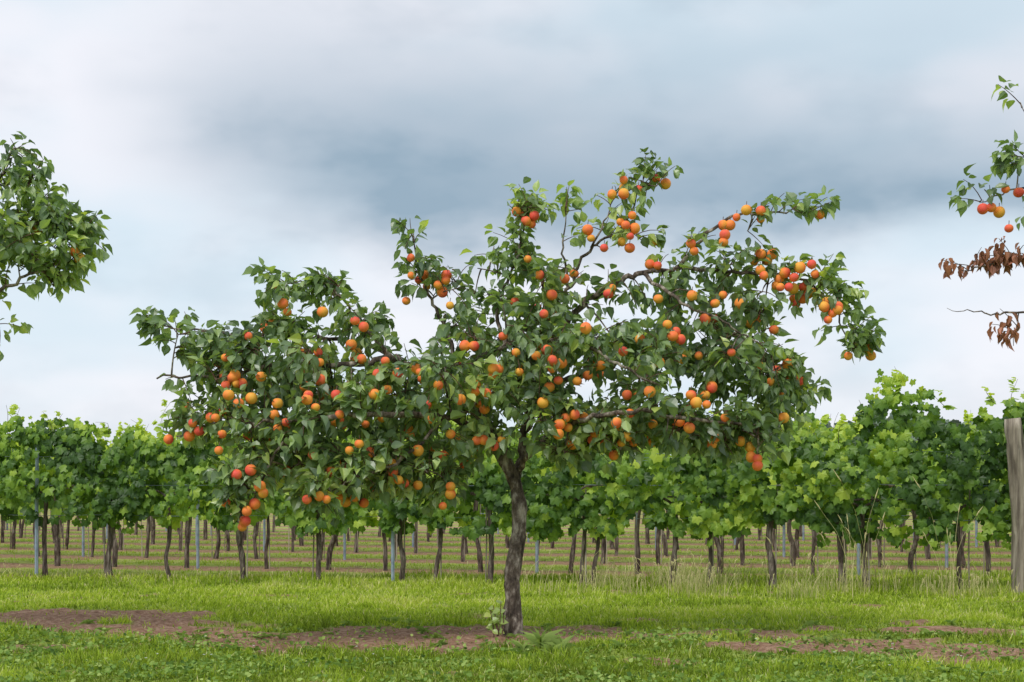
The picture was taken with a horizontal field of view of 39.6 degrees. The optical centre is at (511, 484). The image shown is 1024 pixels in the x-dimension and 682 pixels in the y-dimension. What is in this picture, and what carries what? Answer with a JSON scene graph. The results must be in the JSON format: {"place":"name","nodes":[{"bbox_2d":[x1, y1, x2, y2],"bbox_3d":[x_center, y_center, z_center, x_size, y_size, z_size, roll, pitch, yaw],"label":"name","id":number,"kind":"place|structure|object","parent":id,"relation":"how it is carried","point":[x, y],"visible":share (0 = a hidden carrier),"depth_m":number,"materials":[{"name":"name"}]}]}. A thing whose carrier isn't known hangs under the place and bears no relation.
{"place":"outdoors","nodes":[
{"label":"outdoors","id":0,"kind":"place"},
{"bbox_2d":[0,508,1023,681],"bbox_3d":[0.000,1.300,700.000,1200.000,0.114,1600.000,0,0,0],"label":"ground","id":1,"kind":"structure","parent":0,"point":[146,616],"depth_m":21.38,"materials":[{"name":"brown soil"}]},
{"bbox_2d":[0,131,112,360],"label":"apricot tree","id":2,"kind":"object","parent":1,"relation":"on","point":[52,216],"visible":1,"depth_m":11.87,"materials":[{"name":"green plant"}]},
{"bbox_2d":[4,512,901,536],"bbox_3d":[0.021,0.017,37.648,36.167,2.645,1.136,0,0,13],"label":"grapevine row","id":3,"kind":"object","parent":1,"relation":"on","point":[273,528],"visible":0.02,"depth_m":39.14,"materials":[{"name":"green plant"}]},
{"bbox_2d":[19,511,956,541],"bbox_3d":[0.108,0.001,34.841,36.440,2.680,1.074,0,0,13],"label":"grapevine row","id":4,"kind":"object","parent":1,"relation":"on","point":[667,531],"depth_m":35.32,"materials":[{"name":"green plant"}]},
{"bbox_2d":[0,421,977,558],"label":"grapevine row","id":5,"kind":"object","parent":1,"relation":"on","point":[227,536],"visible":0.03,"depth_m":27.30,"materials":[{"name":"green plant"}]},
{"bbox_2d":[484,600,507,636],"bbox_3d":[-0.133,1.137,11.973,0.213,0.328,0.155,0,0,0],"label":"root sprout","id":6,"kind":"object","parent":1,"relation":"on","point":[497,622],"visible":0.98,"depth_m":11.96,"materials":[{"name":"green plant"}]},
{"bbox_2d":[1,447,992,551],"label":"grapevine row","id":7,"kind":"object","parent":1,"relation":"on","point":[301,540],"visible":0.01,"depth_m":29.69,"materials":[{"name":"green plant"}]},
{"bbox_2d":[1,412,1010,575],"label":"grapevine row","id":8,"kind":"object","parent":1,"relation":"on","point":[661,463],"visible":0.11,"depth_m":20.85,"materials":[{"name":"green plant"}]},
{"bbox_2d":[129,147,886,634],"bbox_3d":[-0.071,-0.784,12.252,6.503,4.235,2.504,0,0,0],"label":"apricot tree","id":9,"kind":"object","parent":1,"relation":"on","point":[385,461],"visible":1,"depth_m":11.86,"materials":[{"name":"green plant"}]},
{"bbox_2d":[9,410,1007,567],"bbox_3d":[0.108,0.001,23.841,36.440,2.680,1.074,0,0,13],"label":"grapevine row","id":10,"kind":"object","parent":1,"relation":"on","point":[903,511],"visible":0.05,"depth_m":23.50,"materials":[{"name":"green plant"}]},
{"bbox_2d":[0,471,1018,600],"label":"tall dry grass","id":11,"kind":"structure","parent":1,"relation":"on","point":[698,581],"depth_m":17.00,"materials":[{"name":"plant"}]},
{"bbox_2d":[19,432,1000,546],"bbox_3d":[-0.021,0.017,32.092,36.167,2.645,1.136,0,0,13],"label":"grapevine row","id":12,"kind":"object","parent":1,"relation":"on","point":[647,540],"visible":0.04,"depth_m":32.56,"materials":[{"name":"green plant"}]},
{"bbox_2d":[0,366,1023,589],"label":"grapevine row","id":13,"kind":"object","parent":1,"relation":"on","point":[79,451],"visible":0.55,"depth_m":17.80,"materials":[{"name":"green plant"}]},
{"bbox_2d":[0,528,1023,681],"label":"grass","id":14,"kind":"structure","parent":1,"relation":"on","point":[447,583],"depth_m":14.31,"materials":[{"name":"green plant"}]},
{"bbox_2d":[0,617,1023,681],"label":"broadleaf weeds","id":15,"kind":"object","parent":1,"relation":"on","point":[551,638],"visible":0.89,"depth_m":10.49,"materials":[{"name":"green plant"}]},
{"bbox_2d":[812,413,1001,440],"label":"distant trees","id":16,"kind":"object","parent":1,"relation":"on","point":[957,422],"visible":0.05,"depth_m":161.97,"materials":[{"name":"green plant"}]},
{"bbox_2d":[938,75,1023,351],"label":"apricot tree","id":17,"kind":"object","parent":1,"relation":"on","point":[1000,167],"visible":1,"depth_m":11.95,"materials":[{"name":"green plant"}]},
{"bbox_2d":[1004,418,1023,594],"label":"wooden post","id":18,"kind":"object","parent":1,"relation":"on","point":[1013,432],"visible":0.95,"depth_m":16.61,"materials":[{"name":"grey wood"}]},
{"bbox_2d":[0,0,1023,454],"label":"sky","id":19,"kind":"structure","parent":0,"point":[214,137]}
]}

